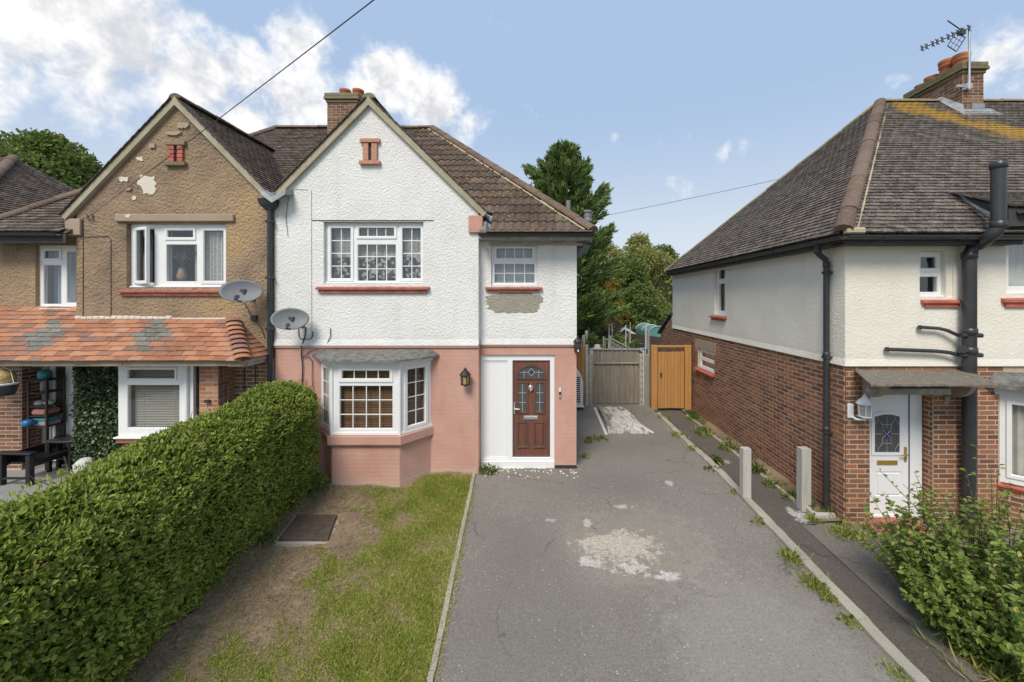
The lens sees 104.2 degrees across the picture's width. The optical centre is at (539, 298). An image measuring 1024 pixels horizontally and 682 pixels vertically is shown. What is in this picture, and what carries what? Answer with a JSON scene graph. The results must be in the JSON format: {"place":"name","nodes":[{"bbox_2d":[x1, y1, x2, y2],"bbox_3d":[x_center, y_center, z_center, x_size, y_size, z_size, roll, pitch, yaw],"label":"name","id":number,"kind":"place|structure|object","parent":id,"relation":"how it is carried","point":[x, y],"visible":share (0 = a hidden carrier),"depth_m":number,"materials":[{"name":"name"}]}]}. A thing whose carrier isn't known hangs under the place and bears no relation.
{"place":"outdoors","nodes":[
{"label":"outdoors","id":0,"kind":"place"},
{"bbox_2d":[0,461,74,503],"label":"paving","id":1,"kind":"structure","parent":0,"point":[10,485],"depth_m":7.06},
{"bbox_2d":[0,435,76,484],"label":"garden bench","id":2,"kind":"object","parent":1,"relation":"on","point":[32,457],"visible":0.63,"depth_m":6.98,"materials":[{"name":"black metal"}]},
{"bbox_2d":[27,376,65,469],"bbox_3d":[-9.459,2.373,7.640,0.370,1.714,0.310,0,0,0],"label":"shelf unit","id":3,"kind":"object","parent":1,"relation":"on","point":[47,391],"visible":0.7,"depth_m":7.50,"materials":[{"name":"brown wood"}]},
{"bbox_2d":[20,419,35,426],"bbox_3d":[-9.559,2.323,7.440,0.200,0.140,0.200,0,0,0],"label":"blue bag","id":4,"kind":"object","parent":3,"relation":"hanging from","point":[27,422],"visible":1,"depth_m":7.39,"materials":[{"name":"plastic"}]},
{"bbox_2d":[37,369,52,379],"bbox_3d":[-9.469,1.449,7.620,0.200,0.180,0.195,0,0,0],"label":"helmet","id":5,"kind":"object","parent":3,"relation":"on","point":[44,374],"visible":0.98,"depth_m":7.57,"materials":[{"name":"teal plastic"}]},
{"bbox_2d":[32,407,59,414],"bbox_3d":[-9.459,2.151,7.630,0.280,0.108,0.260,0,0,0],"label":"folded blanket","id":6,"kind":"object","parent":3,"relation":"on","point":[41,411],"visible":0.82,"depth_m":7.56,"materials":[{"name":"pink fabric"}]},
{"bbox_2d":[33,418,60,425],"bbox_3d":[-9.454,2.369,7.635,0.290,0.084,0.250,0,0,0],"label":"folded cover","id":7,"kind":"object","parent":3,"relation":"on","point":[55,421],"visible":0.6,"depth_m":7.57,"materials":[{"name":"grey fabric"}]},
{"bbox_2d":[33,415,60,421],"bbox_3d":[-9.454,2.293,7.635,0.290,0.060,0.250,0,0,0],"label":"folded bag","id":8,"kind":"object","parent":7,"relation":"on","point":[42,419],"visible":0.72,"depth_m":7.58,"materials":[{"name":"teal fabric"}]},
{"bbox_2d":[46,437,77,471],"bbox_3d":[-8.949,2.940,7.500,0.616,0.580,0.264,0,0,0],"label":"side table","id":9,"kind":"object","parent":1,"relation":"on","point":[58,441],"visible":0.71,"depth_m":7.42,"materials":[{"name":"black plastic"}]},
{"bbox_2d":[73,457,94,473],"bbox_3d":[-8.274,3.045,7.250,0.300,0.303,0.303,0,0,0],"label":"stone ball","id":10,"kind":"object","parent":1,"relation":"on","point":[81,461],"visible":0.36,"depth_m":7.16,"materials":[{"name":"white stone"}]},
{"bbox_2d":[69,366,121,472],"bbox_3d":[-8.063,2.066,7.345,1.097,2.392,0.315,0,0,0],"label":"ivy screen","id":11,"kind":"object","parent":1,"relation":"on","point":[95,426],"visible":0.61,"depth_m":7.28,"materials":[{"name":"green plant"}]},
{"bbox_2d":[0,154,75,213],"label":"roof","id":12,"kind":"structure","parent":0,"point":[22,184],"depth_m":11.30,"materials":[{"name":"brown tile"}]},
{"bbox_2d":[33,400,44,405],"bbox_3d":[-9.509,1.979,7.580,0.195,0.090,0.150,0,0,0],"label":"shoe","id":13,"kind":"object","parent":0,"point":[39,402],"visible":0.88,"depth_m":7.53,"materials":[{"name":"grey fabric"}]},
{"bbox_2d":[124,471,471,681],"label":"lawn","id":14,"kind":"structure","parent":0,"point":[336,539],"depth_m":4.34,"materials":[{"name":"plant"}]},
{"bbox_2d":[0,379,321,681],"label":"hedge","id":15,"kind":"object","parent":14,"relation":"on","point":[115,564],"visible":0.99,"depth_m":3.68,"materials":[{"name":"green plant"}]},
{"bbox_2d":[255,531,279,549],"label":"weed","id":16,"kind":"object","parent":14,"relation":"on","point":[267,535],"visible":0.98,"depth_m":5.32,"materials":[{"name":"green plant"}]},
{"bbox_2d":[128,482,407,681],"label":"fallen leaves","id":17,"kind":"object","parent":14,"relation":"on","point":[246,596],"visible":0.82,"depth_m":4.29,"materials":[{"name":"brown plant"}]},
{"bbox_2d":[166,490,419,680],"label":"pebbles","id":18,"kind":"object","parent":14,"relation":"on","point":[291,578],"visible":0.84,"depth_m":4.66,"materials":[{"name":"stone"}]},
{"bbox_2d":[273,514,338,546],"bbox_3d":[-3.221,3.291,5.630,0.905,0.178,0.696,0,0,0],"label":"manhole cover","id":19,"kind":"object","parent":14,"relation":"on","point":[305,529],"visible":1,"depth_m":5.51,"materials":[{"name":"metal"}]},
{"bbox_2d":[300,470,331,498],"bbox_3d":[-3.792,3.023,6.606,0.615,0.399,0.596,0,0,-29],"label":"shrub","id":20,"kind":"object","parent":14,"relation":"on","point":[314,486],"visible":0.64,"depth_m":6.60,"materials":[{"name":"green plant"}]},
{"bbox_2d":[419,478,476,680],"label":"grass","id":21,"kind":"structure","parent":14,"relation":"on","point":[449,572],"depth_m":4.62,"materials":[{"name":"green plant"}]},
{"bbox_2d":[0,0,1023,266],"label":"sky","id":22,"kind":"structure","parent":0,"point":[668,101],"materials":[{"name":"blue"}]},
{"bbox_2d":[434,402,909,681],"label":"driveway","id":23,"kind":"structure","parent":0,"point":[650,557],"depth_m":4.58,"materials":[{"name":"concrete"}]},
{"bbox_2d":[426,472,475,681],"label":"edging","id":24,"kind":"object","parent":23,"relation":"on","point":[431,672],"visible":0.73,"depth_m":4.36,"materials":[{"name":"concrete"}]},
{"bbox_2d":[477,461,499,475],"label":"weed","id":25,"kind":"object","parent":23,"relation":"on","point":[489,468],"visible":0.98,"depth_m":7.32,"materials":[{"name":"green plant"}]},
{"bbox_2d":[484,465,578,478],"bbox_3d":[-0.125,3.196,7.349,1.751,0.024,0.571,0,0,0],"label":"rubble","id":26,"kind":"object","parent":23,"relation":"on","point":[507,470],"visible":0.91,"depth_m":7.32,"materials":[{"name":"gravel"}]},
{"bbox_2d":[576,368,583,407],"bbox_3d":[1.110,2.575,11.585,0.322,1.099,0.330,0,0,0],"label":"air vent unit","id":27,"kind":"object","parent":23,"relation":"on","point":[579,392],"visible":0.59,"depth_m":11.45,"materials":[{"name":"white plastic"}]},
{"bbox_2d":[576,347,584,403],"bbox_3d":[1.150,2.188,12.020,0.429,1.971,0.120,0,0,0],"label":"garden fence","id":28,"kind":"object","parent":23,"relation":"on","point":[580,361],"visible":0.34,"depth_m":12.02,"materials":[{"name":"orange wood"}]},
{"bbox_2d":[582,434,610,442],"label":"weed","id":29,"kind":"object","parent":23,"relation":"on","point":[596,436],"visible":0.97,"depth_m":9.03,"materials":[{"name":"green plant"}]},
{"bbox_2d":[594,408,607,434],"bbox_3d":[1.580,3.183,10.475,0.070,0.026,2.250,0,0,1],"label":"batten","id":30,"kind":"object","parent":23,"relation":"on","point":[601,423],"visible":1,"depth_m":10.19,"materials":[{"name":"white paint"}]},
{"bbox_2d":[585,345,649,405],"bbox_3d":[2.343,2.323,12.033,1.943,1.854,0.155,0,0,0],"label":"gate","id":31,"kind":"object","parent":23,"relation":"on","point":[635,376],"visible":0.96,"depth_m":12.05,"materials":[{"name":"grey wood"}]},
{"bbox_2d":[600,406,649,433],"bbox_3d":[2.115,3.143,10.452,0.998,0.107,2.132,0,0,0],"label":"gravel patch","id":32,"kind":"object","parent":23,"relation":"on","point":[622,420],"visible":0.88,"depth_m":10.03,"materials":[{"name":"white gravel"}]},
{"bbox_2d":[598,406,611,425],"bbox_3d":[1.710,3.083,10.550,0.100,0.026,1.700,0,0,1],"label":"batten","id":33,"kind":"object","parent":32,"relation":"on","point":[605,416],"visible":1,"depth_m":10.38,"materials":[{"name":"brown wood"}]},
{"bbox_2d":[666,427,689,439],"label":"weed","id":34,"kind":"object","parent":23,"relation":"on","point":[676,433],"visible":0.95,"depth_m":9.27,"materials":[{"name":"green plant"}]},
{"bbox_2d":[750,514,767,527],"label":"weed","id":35,"kind":"object","parent":23,"relation":"on","point":[759,520],"visible":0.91,"depth_m":5.78,"materials":[{"name":"green plant"}]},
{"bbox_2d":[774,542,819,570],"bbox_3d":[3.225,3.229,5.001,0.515,0.127,0.507,0,0,38],"label":"weed","id":36,"kind":"object","parent":23,"relation":"on","point":[789,555],"visible":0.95,"depth_m":5.00,"materials":[{"name":"green plant"}]},
{"bbox_2d":[790,570,842,594],"bbox_3d":[3.172,3.245,4.596,0.503,0.166,0.493,0,0,0],"label":"weed","id":37,"kind":"object","parent":23,"relation":"on","point":[814,583],"visible":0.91,"depth_m":4.58,"materials":[{"name":"green plant"}]},
{"bbox_2d":[809,586,849,607],"bbox_3d":[3.208,3.263,4.429,0.337,0.113,0.450,0,0,0],"label":"weed","id":38,"kind":"object","parent":23,"relation":"on","point":[827,595],"visible":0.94,"depth_m":4.36,"materials":[{"name":"green plant"}]},
{"bbox_2d":[836,611,863,633],"bbox_3d":[3.190,3.277,4.059,0.232,0.090,0.283,0,0,-14],"label":"weed","id":39,"kind":"object","parent":23,"relation":"on","point":[849,620],"visible":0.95,"depth_m":4.08,"materials":[{"name":"green plant"}]},
{"bbox_2d":[875,654,911,681],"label":"weed","id":40,"kind":"object","parent":23,"relation":"on","point":[898,674],"visible":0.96,"depth_m":3.54,"materials":[{"name":"green plant"}]},
{"bbox_2d":[610,179,777,214],"bbox_3d":[8.626,-5.582,21.500,12.506,1.582,0.022,0,0,24],"label":"telephone wire","id":41,"kind":"object","parent":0,"point":[694,197],"visible":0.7,"depth_m":21.50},
{"bbox_2d":[597,353,971,681],"bbox_3d":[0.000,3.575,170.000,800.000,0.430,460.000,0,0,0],"label":"ground","id":42,"kind":"structure","parent":0,"point":[804,527],"depth_m":5.86,"materials":[{"name":"grey concrete"}]},
{"bbox_2d":[0,127,103,188],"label":"tree","id":43,"kind":"object","parent":42,"relation":"on","point":[60,157],"visible":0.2,"depth_m":28.74,"materials":[{"name":"green plant"}]},
{"bbox_2d":[0,93,327,469],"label":"house","id":44,"kind":"structure","parent":42,"relation":"on","point":[103,286],"depth_m":7.30,"materials":[{"name":"brown stone"}]},
{"bbox_2d":[0,366,21,396],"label":"wall lantern","id":45,"kind":"object","parent":44,"relation":"hanging from","point":[9,383],"visible":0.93,"depth_m":6.72,"materials":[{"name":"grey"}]},
{"bbox_2d":[40,246,75,306],"bbox_3d":[-8.967,-0.418,8.018,1.061,1.187,0.995,0,0,0],"label":"window","id":46,"kind":"structure","parent":44,"relation":"in","point":[57,263],"depth_m":7.59,"materials":[{"name":"white plastic"}]},
{"bbox_2d":[49,366,76,460],"bbox_3d":[-9.420,2.100,7.855,0.473,2.200,0.090,0,0,0],"label":"door","id":47,"kind":"structure","parent":44,"relation":"in","point":[58,371],"depth_m":7.84,"materials":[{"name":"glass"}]},
{"bbox_2d":[113,366,198,438],"bbox_3d":[-6.808,1.811,7.120,1.392,1.317,0.260,0,0,0],"label":"window","id":48,"kind":"structure","parent":44,"relation":"in","point":[165,396],"depth_m":7.07,"materials":[{"name":"white plastic"}]},
{"bbox_2d":[129,224,225,287],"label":"window","id":49,"kind":"structure","parent":44,"relation":"in","point":[153,265],"depth_m":7.38,"materials":[{"name":"white plastic"}]},
{"bbox_2d":[172,249,195,280],"bbox_3d":[-6.809,-0.635,7.587,0.491,0.620,0.205,0,0,0],"label":"flower vase","id":50,"kind":"object","parent":44,"relation":"on","point":[182,258],"visible":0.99,"depth_m":7.54,"materials":[{"name":"white ceramic"}]},
{"bbox_2d":[88,0,373,216],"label":"telephone wire","id":51,"kind":"object","parent":44,"relation":"attached to","point":[252,92],"visible":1,"depth_m":3.60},
{"bbox_2d":[218,280,263,302],"bbox_3d":[-5.135,-0.133,6.919,0.690,0.400,0.573,0,0,31],"label":"satellite dish","id":52,"kind":"object","parent":44,"relation":"attached to","point":[240,291],"visible":1,"depth_m":6.98,"materials":[{"name":"metal"}]},
{"bbox_2d":[257,88,597,486],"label":"house","id":53,"kind":"structure","parent":42,"relation":"on","point":[418,269],"depth_m":7.30,"materials":[{"name":"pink paint"}]},
{"bbox_2d":[270,308,308,329],"bbox_3d":[-4.261,0.353,6.917,0.586,0.379,0.653,0,0,25],"label":"satellite dish","id":54,"kind":"object","parent":53,"relation":"attached to","point":[289,318],"visible":1,"depth_m":6.98,"materials":[{"name":"metal"}]},
{"bbox_2d":[320,361,341,433],"bbox_3d":[-3.754,1.737,7.128,0.573,1.207,0.595,0,0,0],"label":"window","id":55,"kind":"structure","parent":53,"relation":"in","point":[325,425],"depth_m":7.22,"materials":[{"name":"white plastic"}]},
{"bbox_2d":[333,365,397,434],"bbox_3d":[-2.988,1.737,6.911,1.165,1.207,0.178,0,0,0],"label":"window","id":56,"kind":"structure","parent":53,"relation":"in","point":[369,396],"depth_m":6.87,"materials":[{"name":"white plastic"}]},
{"bbox_2d":[325,223,423,282],"bbox_3d":[-3.047,-0.842,7.838,1.825,1.121,0.995,0,0,0],"label":"window","id":57,"kind":"structure","parent":53,"relation":"in","point":[355,252],"depth_m":7.48,"materials":[{"name":"white plastic"}]},
{"bbox_2d":[401,361,431,434],"bbox_3d":[-2.247,1.737,7.125,0.535,1.207,0.587,0,0,0],"label":"window","id":58,"kind":"structure","parent":53,"relation":"in","point":[410,420],"depth_m":7.15,"materials":[{"name":"white plastic"}]},
{"bbox_2d":[460,367,470,385],"bbox_3d":[-1.345,1.404,7.198,0.207,0.361,0.243,0,0,0],"label":"wall lantern","id":59,"kind":"object","parent":53,"relation":"attached to","point":[465,374],"depth_m":7.12,"materials":[{"name":"black metal"}]},
{"bbox_2d":[492,244,536,285],"bbox_3d":[-0.482,-0.643,7.610,0.863,0.804,0.160,0,0,0],"label":"window","id":60,"kind":"structure","parent":53,"relation":"in","point":[512,265],"depth_m":7.69,"materials":[{"name":"white plastic"}]},
{"bbox_2d":[513,361,549,456],"bbox_3d":[-0.161,2.092,7.565,0.714,1.839,0.121,0,0,0],"label":"door","id":61,"kind":"structure","parent":53,"relation":"in","point":[531,379],"depth_m":7.58,"materials":[{"name":"brown wood"}]},
{"bbox_2d":[573,336,581,351],"bbox_3d":[0.707,0.842,7.420,0.170,0.310,0.171,0,0,0],"label":"wall lantern","id":62,"kind":"object","parent":53,"relation":"attached to","point":[577,341],"depth_m":7.37,"materials":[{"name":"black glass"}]},
{"bbox_2d":[521,138,641,353],"bbox_3d":[1.228,-2.361,19.685,7.357,11.123,7.381,0,0,0],"label":"conifer","id":63,"kind":"object","parent":42,"relation":"on","point":[563,165],"visible":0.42,"depth_m":19.05,"materials":[{"name":"green plant"}]},
{"bbox_2d":[580,327,592,348],"bbox_3d":[2.217,2.300,18.499,0.110,1.800,11.230,0,0,9],"label":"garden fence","id":64,"kind":"object","parent":42,"relation":"on","point":[585,336],"visible":0.3,"depth_m":17.36,"materials":[{"name":"wood"}]},
{"bbox_2d":[577,310,610,344],"bbox_3d":[3.168,1.473,25.349,3.640,4.202,3.037,0,0,0],"label":"tree","id":65,"kind":"object","parent":42,"relation":"on","point":[602,329],"visible":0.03,"depth_m":24.62,"materials":[{"name":"green plant"}]},
{"bbox_2d":[589,344,602,390],"bbox_3d":[2.022,2.400,14.000,0.580,1.600,0.571,0,0,0],"label":"gate post","id":66,"kind":"object","parent":42,"relation":"on","point":[596,346],"visible":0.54,"depth_m":13.82,"materials":[{"name":"concrete"}]},
{"bbox_2d":[577,239,639,326],"bbox_3d":[5.384,-0.990,34.306,6.306,9.095,6.773,0,0,-25],"label":"tree","id":67,"kind":"object","parent":42,"relation":"on","point":[613,252],"visible":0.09,"depth_m":32.85,"materials":[{"name":"green plant"}]},
{"bbox_2d":[601,277,628,331],"bbox_3d":[4.941,0.865,26.771,2.642,4.693,2.756,0,0,-26],"label":"tree","id":68,"kind":"object","parent":42,"relation":"on","point":[621,303],"visible":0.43,"depth_m":26.82,"materials":[{"name":"green plant"}]},
{"bbox_2d":[603,336,630,348],"bbox_3d":[2.581,2.218,13.200,0.984,1.964,0.080,0,0,0],"label":"trellis panel","id":69,"kind":"object","parent":42,"relation":"on","point":[604,342],"visible":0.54,"depth_m":13.18,"materials":[{"name":"grey wood"}]},
{"bbox_2d":[608,324,634,333],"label":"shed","id":70,"kind":"structure","parent":42,"relation":"on","point":[623,329],"depth_m":27.00,"materials":[{"name":"white wood"}]},
{"bbox_2d":[609,322,648,353],"bbox_3d":[4.257,2.200,19.200,1.940,2.000,1.922,0,0,0],"label":"trampoline","id":71,"kind":"object","parent":42,"relation":"on","point":[645,347],"visible":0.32,"depth_m":19.00,"materials":[{"name":"grey metal"}]},
{"bbox_2d":[598,329,660,359],"bbox_3d":[5.175,2.550,22.998,0.110,1.300,6.722,0,0,-25],"label":"garden fence","id":72,"kind":"object","parent":42,"relation":"on","point":[653,340],"visible":0.25,"depth_m":22.06,"materials":[{"name":"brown wood"}]},
{"bbox_2d":[598,253,672,328],"bbox_3d":[7.459,-0.015,32.024,5.848,7.328,5.674,0,0,0],"label":"tree","id":73,"kind":"object","parent":42,"relation":"on","point":[637,270],"visible":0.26,"depth_m":31.17,"materials":[{"name":"green plant"}]},
{"bbox_2d":[605,283,669,333],"bbox_3d":[7.135,1.242,29.138,5.615,4.887,3.829,0,0,41],"label":"tree","id":74,"kind":"object","parent":42,"relation":"on","point":[636,316],"visible":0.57,"depth_m":28.57,"materials":[{"name":"green plant"}]},
{"bbox_2d":[604,231,675,325],"bbox_3d":[8.916,-1.321,36.046,7.780,9.554,7.256,0,0,0],"label":"tree","id":75,"kind":"object","parent":42,"relation":"on","point":[642,247],"visible":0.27,"depth_m":34.79,"materials":[{"name":"green plant"}]},
{"bbox_2d":[636,323,660,336],"bbox_3d":[6.827,2.384,24.492,1.153,1.632,3.065,0,0,0],"label":"greenhouse","id":76,"kind":"object","parent":42,"relation":"on","point":[652,329],"visible":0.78,"depth_m":23.68,"materials":[{"name":"teal plastic"}]},
{"bbox_2d":[650,244,679,302],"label":"tree","id":77,"kind":"object","parent":42,"relation":"on","point":[671,251],"visible":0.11,"depth_m":41.12,"materials":[{"name":"green plant"}]},
{"bbox_2d":[686,415,795,504],"bbox_3d":[4.125,3.318,8.768,0.050,0.165,4.835,0,0,0],"label":"path edging","id":78,"kind":"object","parent":42,"relation":"on","point":[793,500],"visible":0.32,"depth_m":7.41,"materials":[{"name":"concrete"}]},
{"bbox_2d":[680,408,840,520],"bbox_3d":[4.365,3.264,9.700,0.470,0.062,7.600,0,0,0],"label":"wall border","id":79,"kind":"object","parent":42,"relation":"on","point":[775,473],"depth_m":7.62,"materials":[{"name":"grey concrete"}]},
{"bbox_2d":[650,345,690,410],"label":"garden gate","id":80,"kind":"structure","parent":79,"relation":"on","point":[674,379],"depth_m":11.60,"materials":[{"name":"orange wood"}]},
{"bbox_2d":[691,425,716,438],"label":"weed","id":81,"kind":"object","parent":79,"relation":"on","point":[703,431],"visible":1,"depth_m":9.60,"materials":[{"name":"green plant"}]},
{"bbox_2d":[683,409,822,511],"bbox_3d":[4.290,3.192,8.792,0.390,0.081,5.534,0,0,0],"label":"ground cover","id":82,"kind":"object","parent":79,"relation":"on","point":[690,411],"visible":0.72,"depth_m":8.94,"materials":[{"name":"green plant"}]},
{"bbox_2d":[752,461,771,476],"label":"weed","id":83,"kind":"object","parent":79,"relation":"on","point":[756,467],"visible":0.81,"depth_m":7.46,"materials":[{"name":"green plant"}]},
{"bbox_2d":[759,477,791,491],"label":"weed","id":84,"kind":"object","parent":79,"relation":"on","point":[765,481],"visible":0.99,"depth_m":6.97,"materials":[{"name":"green plant"}]},
{"bbox_2d":[775,489,795,501],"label":"weed","id":85,"kind":"object","parent":79,"relation":"on","point":[791,493],"visible":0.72,"depth_m":6.59,"materials":[{"name":"green plant"}]},
{"bbox_2d":[796,446,811,511],"bbox_3d":[4.158,2.835,6.260,0.150,0.969,0.150,0,0,0],"label":"concrete post","id":86,"kind":"object","parent":79,"relation":"on","point":[803,477],"visible":0.9,"depth_m":6.20,"materials":[{"name":"grey concrete"}]},
{"bbox_2d":[818,504,840,521],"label":"weed","id":87,"kind":"object","parent":79,"relation":"on","point":[828,510],"visible":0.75,"depth_m":6.03,"materials":[{"name":"green plant"}]},
{"bbox_2d":[656,412,930,681],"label":"kerb","id":88,"kind":"structure","parent":42,"relation":"on","point":[888,648],"depth_m":4.47,"materials":[{"name":"concrete"}]},
{"bbox_2d":[740,447,751,497],"bbox_3d":[3.322,2.870,6.420,0.135,0.920,0.135,0,0,0],"label":"concrete post","id":89,"kind":"object","parent":88,"relation":"on","point":[745,472],"visible":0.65,"depth_m":6.36,"materials":[{"name":"grey concrete"}]},
{"bbox_2d":[806,507,835,524],"bbox_3d":[4.285,3.340,6.180,0.310,0.220,0.440,0,0,0],"label":"gully surround","id":90,"kind":"object","parent":42,"relation":"on","point":[819,515],"visible":0.43,"depth_m":5.96,"materials":[{"name":"concrete"}]},
{"bbox_2d":[658,51,1023,533],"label":"house","id":91,"kind":"structure","parent":42,"relation":"on","point":[874,252],"depth_m":6.08,"materials":[{"name":"red brick"}]},
{"bbox_2d":[700,349,713,371],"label":"window","id":92,"kind":"structure","parent":91,"relation":"in","point":[706,357],"depth_m":10.87,"materials":[{"name":"white plastic"}]},
{"bbox_2d":[717,267,724,314],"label":"window","id":93,"kind":"structure","parent":91,"relation":"in","point":[720,271],"depth_m":10.11,"materials":[{"name":"white plastic"}]},
{"bbox_2d":[847,393,873,420],"bbox_3d":[4.630,1.555,5.716,0.273,0.414,0.228,0,0,0],"label":"wall lantern","id":94,"kind":"object","parent":91,"relation":"attached to","point":[864,403],"depth_m":5.69,"materials":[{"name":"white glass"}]},
{"bbox_2d":[870,395,908,514],"bbox_3d":[5.210,2.345,5.972,0.610,1.810,0.107,0,0,0],"label":"door","id":95,"kind":"structure","parent":91,"relation":"in","point":[888,449],"depth_m":5.99,"materials":[{"name":"white plastic"}]},
{"bbox_2d":[920,252,942,296],"bbox_3d":[5.811,-0.361,6.337,0.494,0.679,0.895,0,0,0],"label":"window","id":96,"kind":"structure","parent":91,"relation":"in","point":[930,262],"depth_m":5.93,"materials":[{"name":"white plastic"}]},
{"bbox_2d":[920,20,971,89],"bbox_3d":[9.351,-5.496,9.256,0.473,1.598,0.880,0,0,-23],"label":"tv aerial","id":97,"kind":"object","parent":91,"relation":"attached to","point":[961,33],"visible":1,"depth_m":8.97,"materials":[{"name":"metal"}]},
{"bbox_2d":[1000,395,1023,485],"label":"window","id":98,"kind":"structure","parent":91,"relation":"in","point":[1006,401],"depth_m":5.78,"materials":[{"name":"white plastic"}]},
{"bbox_2d":[1006,244,1023,293],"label":"window","id":99,"kind":"structure","parent":91,"relation":"in","point":[1014,253],"depth_m":5.98,"materials":[{"name":"white plastic"}]},
{"bbox_2d":[841,444,1023,681],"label":"bush","id":100,"kind":"object","parent":42,"relation":"on","point":[971,597],"visible":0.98,"depth_m":3.91,"materials":[{"name":"green plant"}]},
{"bbox_2d":[656,408,969,681],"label":"path","id":101,"kind":"structure","parent":0,"point":[922,655],"depth_m":5.01,"materials":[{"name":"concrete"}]},
{"bbox_2d":[709,453,723,464],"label":"weed","id":102,"kind":"object","parent":101,"relation":"on","point":[717,459],"visible":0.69,"depth_m":7.90,"materials":[{"name":"green plant"}]},
{"bbox_2d":[716,441,737,451],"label":"weed","id":103,"kind":"object","parent":101,"relation":"on","point":[729,445],"visible":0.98,"depth_m":8.65,"materials":[{"name":"green plant"}]},
{"bbox_2d":[801,511,826,523],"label":"weed","id":104,"kind":"object","parent":101,"relation":"on","point":[810,517],"visible":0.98,"depth_m":5.96,"materials":[{"name":"green plant"}]},
{"bbox_2d":[802,525,1023,681],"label":"forecourt","id":105,"kind":"structure","parent":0,"point":[863,565],"depth_m":4.85,"materials":[{"name":"concrete"}]},
{"bbox_2d":[823,517,877,545],"bbox_3d":[4.321,3.278,5.643,0.660,0.112,0.773,0,0,-17],"label":"weed","id":106,"kind":"object","parent":105,"relation":"on","point":[848,532],"visible":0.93,"depth_m":5.61,"materials":[{"name":"green plant"}]},
{"bbox_2d":[866,520,904,537],"bbox_3d":[4.959,3.281,5.667,0.550,0.164,0.457,0,0,0],"label":"weed","id":107,"kind":"object","parent":105,"relation":"on","point":[881,523],"visible":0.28,"depth_m":5.69,"materials":[{"name":"green plant"}]},
{"bbox_2d":[908,602,1016,681],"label":"grass","id":108,"kind":"structure","parent":0,"point":[1004,674],"depth_m":3.62,"materials":[{"name":"green plant"}]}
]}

